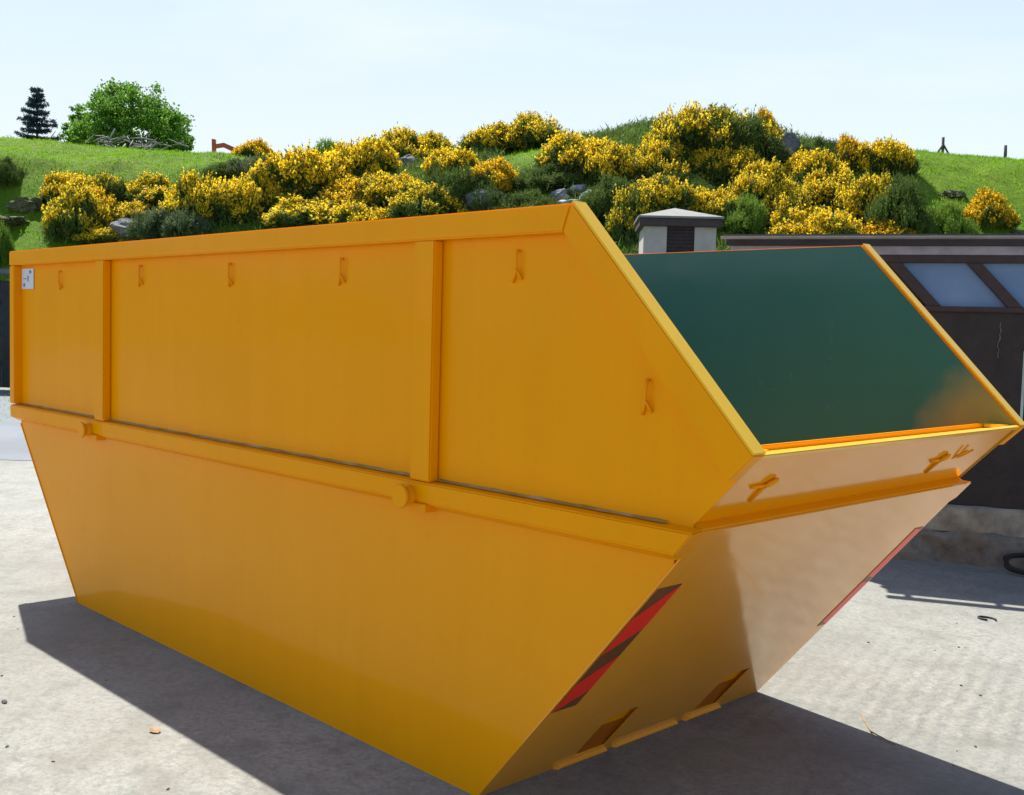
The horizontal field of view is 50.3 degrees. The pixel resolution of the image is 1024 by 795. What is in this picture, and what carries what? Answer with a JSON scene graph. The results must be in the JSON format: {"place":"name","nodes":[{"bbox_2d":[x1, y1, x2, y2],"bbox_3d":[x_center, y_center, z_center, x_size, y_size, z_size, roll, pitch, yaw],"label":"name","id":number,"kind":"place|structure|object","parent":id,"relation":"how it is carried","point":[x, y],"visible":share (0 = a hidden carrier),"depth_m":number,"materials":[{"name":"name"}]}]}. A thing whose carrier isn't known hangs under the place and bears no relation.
{"place":"outdoors","nodes":[
{"label":"outdoors","id":0,"kind":"place"},
{"bbox_2d":[0,391,31,459],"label":"road","id":1,"kind":"structure","parent":0,"point":[13,445],"depth_m":14.26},
{"bbox_2d":[0,387,1023,794],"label":"ground","id":2,"kind":"structure","parent":0,"point":[90,697],"depth_m":4.49,"materials":[{"name":"concrete"}]},
{"bbox_2d":[0,269,9,387],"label":"board fence","id":3,"kind":"object","parent":2,"relation":"on","point":[4,333],"visible":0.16,"depth_m":22.98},
{"bbox_2d":[149,728,160,732],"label":"fallen leaf","id":4,"kind":"object","parent":2,"relation":"on","point":[156,730],"visible":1,"depth_m":4.23,"materials":[{"name":"orange plant"}]},
{"bbox_2d":[9,201,1023,794],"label":"waste skip","id":5,"kind":"object","parent":2,"relation":"on","point":[481,501],"visible":1,"depth_m":4.09,"materials":[{"name":"yellow paint"}]},
{"bbox_2d":[720,234,1023,568],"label":"shed","id":6,"kind":"structure","parent":2,"relation":"on","point":[967,290],"depth_m":7.82,"materials":[{"name":"brown wood"}]},
{"bbox_2d":[902,263,1005,306],"label":"window pane","id":7,"kind":"structure","parent":6,"relation":"in","point":[950,284],"depth_m":7.88,"materials":[{"name":"blue glass"}]},
{"bbox_2d":[982,263,1023,307],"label":"window pane","id":8,"kind":"structure","parent":6,"relation":"in","point":[1011,276],"depth_m":7.76,"materials":[{"name":"blue glass"}]},
{"bbox_2d":[860,714,895,744],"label":"dry twig","id":9,"kind":"object","parent":2,"relation":"on","point":[875,733],"visible":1,"depth_m":4.39,"materials":[{"name":"beige wood"}]},
{"bbox_2d":[977,615,996,620],"bbox_3d":[2.729,1.270,6.267,0.078,0.012,0.111,-2,5,-44],"label":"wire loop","id":10,"kind":"object","parent":2,"relation":"on","point":[983,618],"visible":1,"depth_m":6.27,"materials":[{"name":"metal"}]},
{"bbox_2d":[1002,553,1023,574],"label":"coiled hose","id":11,"kind":"object","parent":2,"relation":"on","point":[1006,558],"visible":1,"depth_m":7.51,"materials":[{"name":"rubber"}]},
{"bbox_2d":[0,123,1023,422],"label":"hillside","id":12,"kind":"structure","parent":0,"point":[1016,200],"depth_m":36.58,"materials":[{"name":"green plant"}]},
{"bbox_2d":[0,217,16,264],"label":"shrub","id":13,"kind":"object","parent":12,"relation":"on","point":[7,246],"visible":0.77,"depth_m":33.44,"materials":[{"name":"green plant"}]},
{"bbox_2d":[0,155,28,186],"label":"shrub","id":14,"kind":"object","parent":12,"relation":"on","point":[10,173],"visible":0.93,"depth_m":37.83,"materials":[{"name":"green plant"}]},
{"bbox_2d":[0,215,29,226],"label":"rock","id":15,"kind":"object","parent":12,"relation":"on","point":[11,221],"depth_m":35.46,"materials":[{"name":"grey stone"}]},
{"bbox_2d":[6,197,46,212],"bbox_3d":[-16.354,-6.452,36.780,1.343,0.675,0.937,7,8,9],"label":"rock","id":16,"kind":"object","parent":12,"relation":"on","point":[22,204],"depth_m":36.49,"materials":[{"name":"grey stone"}]},
{"bbox_2d":[14,86,61,141],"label":"spruce tree","id":17,"kind":"object","parent":12,"relation":"on","point":[36,100],"visible":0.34,"depth_m":59.01,"materials":[{"name":"green plant"}]},
{"bbox_2d":[36,169,94,204],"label":"gorse bush","id":18,"kind":"object","parent":12,"relation":"on","point":[52,183],"visible":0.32,"depth_m":36.41,"materials":[{"name":"yellow plant"}]},
{"bbox_2d":[37,180,117,242],"bbox_3d":[-13.627,-5.624,34.502,2.564,2.492,2.616,0,4,-21],"label":"gorse bush","id":19,"kind":"object","parent":12,"relation":"on","point":[67,217],"visible":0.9,"depth_m":33.96,"materials":[{"name":"yellow plant"}]},
{"bbox_2d":[57,103,103,144],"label":"broadleaf tree","id":20,"kind":"object","parent":12,"relation":"on","point":[78,108],"visible":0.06,"depth_m":58.74,"materials":[{"name":"green plant"}]},
{"bbox_2d":[42,183,120,222],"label":"gorse bush","id":21,"kind":"object","parent":12,"relation":"on","point":[110,201],"visible":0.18,"depth_m":35.32,"materials":[{"name":"yellow plant"}]},
{"bbox_2d":[73,225,129,244],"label":"gorse bush","id":22,"kind":"object","parent":12,"relation":"on","point":[97,235],"visible":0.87,"depth_m":33.44,"materials":[{"name":"yellow plant"}]},
{"bbox_2d":[89,170,134,202],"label":"gorse bush","id":23,"kind":"object","parent":12,"relation":"on","point":[118,186],"visible":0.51,"depth_m":36.06,"materials":[{"name":"plant"}]},
{"bbox_2d":[49,129,188,149],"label":"brushwood pile","id":24,"kind":"object","parent":12,"relation":"on","point":[135,146],"visible":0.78,"depth_m":45.55,"materials":[{"name":"wood"}]},
{"bbox_2d":[109,218,140,238],"bbox_3d":[-11.887,-5.238,33.972,1.277,0.716,0.677,3,-5,-17],"label":"boulder","id":25,"kind":"object","parent":12,"relation":"on","point":[119,225],"visible":0.43,"depth_m":33.66,"materials":[{"name":"grey stone"}]},
{"bbox_2d":[59,77,194,151],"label":"broadleaf tree","id":26,"kind":"object","parent":12,"relation":"on","point":[110,110],"visible":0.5,"depth_m":55.73,"materials":[{"name":"green plant"}]},
{"bbox_2d":[109,198,154,220],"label":"gorse bush","id":27,"kind":"object","parent":12,"relation":"on","point":[125,209],"visible":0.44,"depth_m":34.67,"materials":[{"name":"yellow plant"}]},
{"bbox_2d":[122,170,174,201],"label":"gorse bush","id":28,"kind":"object","parent":12,"relation":"on","point":[134,186],"visible":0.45,"depth_m":36.16,"materials":[{"name":"yellow plant"}]},
{"bbox_2d":[132,184,173,206],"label":"gorse bush","id":29,"kind":"object","parent":12,"relation":"on","point":[153,195],"visible":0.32,"depth_m":35.31,"materials":[{"name":"yellow plant"}]},
{"bbox_2d":[123,204,215,240],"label":"shrub","id":30,"kind":"object","parent":12,"relation":"on","point":[164,223],"visible":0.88,"depth_m":33.06,"materials":[{"name":"green plant"}]},
{"bbox_2d":[163,109,195,151],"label":"broadleaf tree","id":31,"kind":"object","parent":12,"relation":"on","point":[191,146],"visible":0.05,"depth_m":59.13,"materials":[{"name":"green plant"}]},
{"bbox_2d":[154,167,219,221],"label":"gorse bush","id":32,"kind":"object","parent":12,"relation":"on","point":[188,192],"visible":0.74,"depth_m":33.70,"materials":[{"name":"yellow plant"}]},
{"bbox_2d":[197,156,245,179],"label":"shrub","id":33,"kind":"object","parent":12,"relation":"on","point":[219,169],"visible":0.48,"depth_m":37.07,"materials":[{"name":"green plant"}]},
{"bbox_2d":[212,139,234,151],"bbox_3d":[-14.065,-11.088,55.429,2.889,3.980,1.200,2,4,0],"label":"fence","id":34,"kind":"object","parent":12,"relation":"on","point":[215,146],"visible":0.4,"depth_m":55.24,"materials":[{"name":"wood"}]},
{"bbox_2d":[203,172,264,225],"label":"gorse bush","id":35,"kind":"object","parent":12,"relation":"on","point":[224,204],"visible":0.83,"depth_m":33.87,"materials":[{"name":"yellow plant"}]},
{"bbox_2d":[231,137,274,157],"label":"gorse bush","id":36,"kind":"object","parent":12,"relation":"on","point":[253,147],"visible":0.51,"depth_m":41.64,"materials":[{"name":"yellow plant"}]},
{"bbox_2d":[222,152,283,179],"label":"shrub","id":37,"kind":"object","parent":12,"relation":"on","point":[246,162],"visible":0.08,"depth_m":36.93,"materials":[{"name":"green plant"}]},
{"bbox_2d":[235,160,291,212],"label":"gorse bush","id":38,"kind":"object","parent":12,"relation":"on","point":[269,197],"visible":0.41,"depth_m":34.78,"materials":[{"name":"yellow plant"}]},
{"bbox_2d":[258,193,340,227],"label":"gorse bush","id":39,"kind":"object","parent":12,"relation":"on","point":[294,210],"visible":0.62,"depth_m":32.63,"materials":[{"name":"yellow plant"}]},
{"bbox_2d":[245,139,355,202],"bbox_3d":[-6.651,-7.156,35.940,3.801,2.463,3.748,3,4,26],"label":"gorse bush","id":40,"kind":"object","parent":12,"relation":"on","point":[308,174],"visible":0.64,"depth_m":34.86,"materials":[{"name":"yellow plant"}]},
{"bbox_2d":[309,137,348,154],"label":"shrub","id":41,"kind":"object","parent":12,"relation":"on","point":[328,143],"visible":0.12,"depth_m":42.27,"materials":[{"name":"green plant"}]},
{"bbox_2d":[317,174,388,207],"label":"gorse bush","id":42,"kind":"object","parent":12,"relation":"on","point":[337,195],"visible":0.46,"depth_m":33.91,"materials":[{"name":"yellow plant"}]},
{"bbox_2d":[323,198,398,223],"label":"gorse bush","id":43,"kind":"object","parent":12,"relation":"on","point":[346,211],"visible":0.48,"depth_m":32.42,"materials":[{"name":"yellow plant"}]},
{"bbox_2d":[326,132,402,179],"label":"gorse bush","id":44,"kind":"object","parent":12,"relation":"on","point":[367,155],"visible":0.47,"depth_m":36.27,"materials":[{"name":"yellow plant"}]},
{"bbox_2d":[340,169,425,205],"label":"gorse bush","id":45,"kind":"object","parent":12,"relation":"on","point":[383,185],"visible":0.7,"depth_m":33.81,"materials":[{"name":"yellow plant"}]},
{"bbox_2d":[379,122,432,161],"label":"gorse bush","id":46,"kind":"object","parent":12,"relation":"on","point":[404,142],"visible":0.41,"depth_m":40.93,"materials":[{"name":"yellow plant"}]},
{"bbox_2d":[398,154,414,166],"bbox_3d":[-3.846,-8.328,38.831,0.771,0.700,0.590,1,4,-1],"label":"boulder","id":47,"kind":"object","parent":12,"relation":"on","point":[409,158],"visible":0.43,"depth_m":38.59,"materials":[{"name":"grey stone"}]},
{"bbox_2d":[384,179,471,218],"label":"gorse bush","id":48,"kind":"object","parent":12,"relation":"on","point":[410,203],"visible":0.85,"depth_m":32.48,"materials":[{"name":"yellow plant"}]},
{"bbox_2d":[418,130,453,151],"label":"gorse bush","id":49,"kind":"object","parent":12,"relation":"on","point":[434,140],"visible":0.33,"depth_m":42.75,"materials":[{"name":"yellow plant"}]},
{"bbox_2d":[421,155,454,188],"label":"shrub","id":50,"kind":"object","parent":12,"relation":"on","point":[429,177],"visible":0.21,"depth_m":34.78,"materials":[{"name":"green plant"}]},
{"bbox_2d":[420,142,480,173],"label":"gorse bush","id":51,"kind":"object","parent":12,"relation":"on","point":[458,157],"visible":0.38,"depth_m":35.26,"materials":[{"name":"yellow plant"}]},
{"bbox_2d":[421,161,506,211],"bbox_3d":[-1.306,-6.269,33.242,2.878,2.043,2.397,3,4,19],"label":"shrub","id":52,"kind":"object","parent":12,"relation":"on","point":[453,180],"visible":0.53,"depth_m":32.76,"materials":[{"name":"green plant"}]},
{"bbox_2d":[36,113,906,253],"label":"undergrowth","id":53,"kind":"object","parent":12,"relation":"on","point":[485,155],"visible":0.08,"depth_m":35.13,"materials":[{"name":"green plant"}]},
{"bbox_2d":[460,189,504,211],"bbox_3d":[-0.889,-5.886,32.923,1.395,0.769,1.158,-3,2,-5],"label":"rock outcrop","id":54,"kind":"object","parent":12,"relation":"on","point":[470,195],"visible":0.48,"depth_m":32.56,"materials":[{"name":"grey stone"}]},
{"bbox_2d":[448,155,521,192],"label":"gorse bush","id":55,"kind":"object","parent":12,"relation":"on","point":[502,171],"visible":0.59,"depth_m":33.31,"materials":[{"name":"yellow plant"}]},
{"bbox_2d":[453,120,538,154],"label":"gorse bush","id":56,"kind":"object","parent":12,"relation":"on","point":[490,136],"visible":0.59,"depth_m":39.66,"materials":[{"name":"yellow plant"}]},
{"bbox_2d":[492,184,557,209],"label":"shrub","id":57,"kind":"object","parent":12,"relation":"on","point":[528,198],"visible":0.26,"depth_m":31.59,"materials":[{"name":"green plant"}]},
{"bbox_2d":[501,110,562,149],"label":"gorse bush","id":58,"kind":"object","parent":12,"relation":"on","point":[534,129],"visible":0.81,"depth_m":39.39,"materials":[{"name":"yellow plant"}]},
{"bbox_2d":[511,162,585,191],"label":"shrub","id":59,"kind":"object","parent":12,"relation":"on","point":[550,175],"visible":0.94,"depth_m":32.93,"materials":[{"name":"green plant"}]},
{"bbox_2d":[548,188,568,200],"bbox_3d":[1.389,-5.989,32.374,0.600,0.474,0.443,4,4,33],"label":"rock outcrop","id":60,"kind":"object","parent":12,"relation":"on","point":[558,193],"visible":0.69,"depth_m":32.27,"materials":[{"name":"grey stone"}]},
{"bbox_2d":[556,199,578,203],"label":"rock outcrop","id":61,"kind":"object","parent":12,"relation":"on","point":[564,201],"visible":0.17,"depth_m":31.53,"materials":[{"name":"grey stone"}]},
{"bbox_2d":[531,128,614,172],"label":"gorse bush","id":62,"kind":"object","parent":12,"relation":"on","point":[564,150],"visible":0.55,"depth_m":33.68,"materials":[{"name":"yellow plant"}]},
{"bbox_2d":[567,184,587,194],"bbox_3d":[1.963,-6.203,32.726,0.606,0.402,0.463,3,4,27],"label":"rock outcrop","id":63,"kind":"object","parent":12,"relation":"on","point":[577,188],"visible":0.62,"depth_m":32.59,"materials":[{"name":"grey stone"}]},
{"bbox_2d":[573,141,642,185],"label":"gorse bush","id":64,"kind":"object","parent":12,"relation":"on","point":[616,158],"visible":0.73,"depth_m":32.66,"materials":[{"name":"yellow plant"}]},
{"bbox_2d":[578,167,640,220],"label":"shrub","id":65,"kind":"object","parent":12,"relation":"on","point":[598,199],"visible":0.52,"depth_m":30.45,"materials":[{"name":"green plant"}]},
{"bbox_2d":[604,183,661,243],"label":"gorse bush","id":66,"kind":"object","parent":12,"relation":"on","point":[620,220],"visible":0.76,"depth_m":29.48,"materials":[{"name":"yellow plant"}]},
{"bbox_2d":[625,134,695,182],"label":"gorse bush","id":67,"kind":"object","parent":12,"relation":"on","point":[658,156],"visible":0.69,"depth_m":32.37,"materials":[{"name":"yellow plant"}]},
{"bbox_2d":[634,131,691,161],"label":"gorse bush","id":68,"kind":"object","parent":12,"relation":"on","point":[680,151],"visible":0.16,"depth_m":33.40,"materials":[{"name":"yellow plant"}]},
{"bbox_2d":[618,170,714,210],"bbox_3d":[4.189,-5.650,31.114,2.993,1.455,3.142,0,4,-25],"label":"gorse bush","id":69,"kind":"object","parent":12,"relation":"on","point":[668,191],"visible":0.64,"depth_m":30.02,"materials":[{"name":"yellow plant"}]},
{"bbox_2d":[633,208,723,253],"bbox_3d":[2.988,-1.951,20.060,1.500,3.038,1.580,2,4,3],"label":"pump hut","id":70,"kind":"object","parent":12,"relation":"on","point":[672,230],"visible":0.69,"depth_m":19.36,"materials":[{"name":"stone"}]},
{"bbox_2d":[657,166,712,190],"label":"shrub","id":71,"kind":"object","parent":12,"relation":"on","point":[697,181],"visible":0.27,"depth_m":31.70,"materials":[{"name":"green plant"}]},
{"bbox_2d":[648,100,738,155],"bbox_3d":[5.622,-8.175,34.499,2.983,2.326,3.325,1,4,-4],"label":"gorse bush","id":72,"kind":"object","parent":12,"relation":"on","point":[689,127],"visible":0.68,"depth_m":33.44,"materials":[{"name":"yellow plant"}]},
{"bbox_2d":[665,184,746,216],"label":"gorse bush","id":73,"kind":"object","parent":12,"relation":"on","point":[720,203],"visible":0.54,"depth_m":30.27,"materials":[{"name":"yellow plant"}]},
{"bbox_2d":[683,144,733,173],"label":"gorse bush","id":74,"kind":"object","parent":12,"relation":"on","point":[704,158],"visible":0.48,"depth_m":33.16,"materials":[{"name":"plant"}]},
{"bbox_2d":[701,144,769,182],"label":"gorse bush","id":75,"kind":"object","parent":12,"relation":"on","point":[737,160],"visible":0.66,"depth_m":32.87,"materials":[{"name":"yellow plant"}]},
{"bbox_2d":[697,102,791,161],"bbox_3d":[7.099,-8.350,34.841,3.841,2.303,3.139,2,4,3],"label":"gorse bush","id":76,"kind":"object","parent":12,"relation":"on","point":[753,131],"visible":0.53,"depth_m":33.96,"materials":[{"name":"plant"}]},
{"bbox_2d":[718,188,770,233],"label":"shrub","id":77,"kind":"object","parent":12,"relation":"on","point":[751,218],"visible":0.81,"depth_m":29.95,"materials":[{"name":"green plant"}]},
{"bbox_2d":[725,155,803,207],"bbox_3d":[7.228,-6.157,31.826,2.398,1.816,2.712,1,4,-15],"label":"gorse bush","id":78,"kind":"object","parent":12,"relation":"on","point":[758,178],"visible":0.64,"depth_m":31.22,"materials":[{"name":"yellow plant"}]},
{"bbox_2d":[756,105,784,134],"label":"gorse bush","id":79,"kind":"object","parent":12,"relation":"on","point":[762,111],"visible":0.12,"depth_m":35.89,"materials":[{"name":"yellow plant"}]},
{"bbox_2d":[761,147,794,161],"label":"shrub","id":80,"kind":"object","parent":12,"relation":"on","point":[787,154],"visible":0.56,"depth_m":34.63,"materials":[{"name":"green plant"}]},
{"bbox_2d":[758,180,818,220],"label":"gorse bush","id":81,"kind":"object","parent":12,"relation":"on","point":[776,197],"visible":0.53,"depth_m":30.60,"materials":[{"name":"yellow plant"}]},
{"bbox_2d":[781,132,800,154],"bbox_3d":[8.979,-8.131,35.821,0.945,1.067,0.678,4,0,-13],"label":"boulder","id":82,"kind":"object","parent":12,"relation":"on","point":[792,140],"visible":0.3,"depth_m":35.58,"materials":[{"name":"grey stone"}]},
{"bbox_2d":[762,203,864,233],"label":"gorse bush","id":83,"kind":"object","parent":12,"relation":"on","point":[824,221],"visible":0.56,"depth_m":29.31,"materials":[{"name":"yellow plant"}]},
{"bbox_2d":[781,144,856,185],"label":"gorse bush","id":84,"kind":"object","parent":12,"relation":"on","point":[805,162],"visible":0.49,"depth_m":32.89,"materials":[{"name":"yellow plant"}]},
{"bbox_2d":[799,131,839,157],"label":"shrub","id":85,"kind":"object","parent":12,"relation":"on","point":[818,143],"visible":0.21,"depth_m":35.31,"materials":[{"name":"green plant"}]},
{"bbox_2d":[799,166,851,207],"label":"gorse bush","id":86,"kind":"object","parent":12,"relation":"on","point":[823,187],"visible":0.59,"depth_m":31.73,"materials":[{"name":"yellow plant"}]},
{"bbox_2d":[835,131,867,168],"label":"gorse bush","id":87,"kind":"object","parent":12,"relation":"on","point":[846,145],"visible":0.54,"depth_m":34.81,"materials":[{"name":"yellow plant"}]},
{"bbox_2d":[823,170,894,221],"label":"gorse bush","id":88,"kind":"object","parent":12,"relation":"on","point":[857,195],"visible":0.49,"depth_m":30.79,"materials":[{"name":"yellow plant"}]},
{"bbox_2d":[850,134,921,176],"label":"gorse bush","id":89,"kind":"object","parent":12,"relation":"on","point":[889,155],"visible":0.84,"depth_m":34.47,"materials":[{"name":"yellow plant"}]},
{"bbox_2d":[855,217,917,233],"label":"gorse bush","id":90,"kind":"object","parent":12,"relation":"on","point":[881,228],"visible":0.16,"depth_m":29.48,"materials":[{"name":"yellow plant"}]},
{"bbox_2d":[862,164,938,233],"bbox_3d":[10.840,-5.246,30.607,2.225,2.634,3.310,3,4,21],"label":"shrub","id":91,"kind":"object","parent":12,"relation":"on","point":[903,203],"visible":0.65,"depth_m":29.67,"materials":[{"name":"green plant"}]},
{"bbox_2d":[937,137,948,153],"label":"fence post","id":92,"kind":"object","parent":12,"relation":"on","point":[942,147],"visible":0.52,"depth_m":45.34,"materials":[{"name":"grey wood"}]},
{"bbox_2d":[921,194,983,233],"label":"shrub","id":93,"kind":"object","parent":12,"relation":"on","point":[952,222],"visible":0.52,"depth_m":30.30,"materials":[{"name":"green plant"}]},
{"bbox_2d":[938,189,966,198],"bbox_3d":[13.643,-6.280,33.838,0.898,0.337,0.760,5,5,41],"label":"rock","id":94,"kind":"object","parent":12,"relation":"on","point":[957,194],"depth_m":33.59,"materials":[{"name":"grey stone"}]},
{"bbox_2d":[961,184,1022,230],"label":"gorse bush","id":95,"kind":"object","parent":12,"relation":"on","point":[985,208],"visible":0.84,"depth_m":31.32,"materials":[{"name":"yellow plant"}]},
{"bbox_2d":[1003,145,1006,157],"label":"fence post","id":96,"kind":"object","parent":12,"relation":"on","point":[1005,150],"visible":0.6,"depth_m":45.35,"materials":[{"name":"grey wood"}]},
{"bbox_2d":[1011,230,1023,233],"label":"earth bank","id":97,"kind":"structure","parent":12,"relation":"on","point":[1018,232],"depth_m":31.29,"materials":[{"name":"green plant"}]},
{"bbox_2d":[0,0,1023,158],"label":"sky","id":98,"kind":"structure","parent":0,"point":[282,73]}
]}

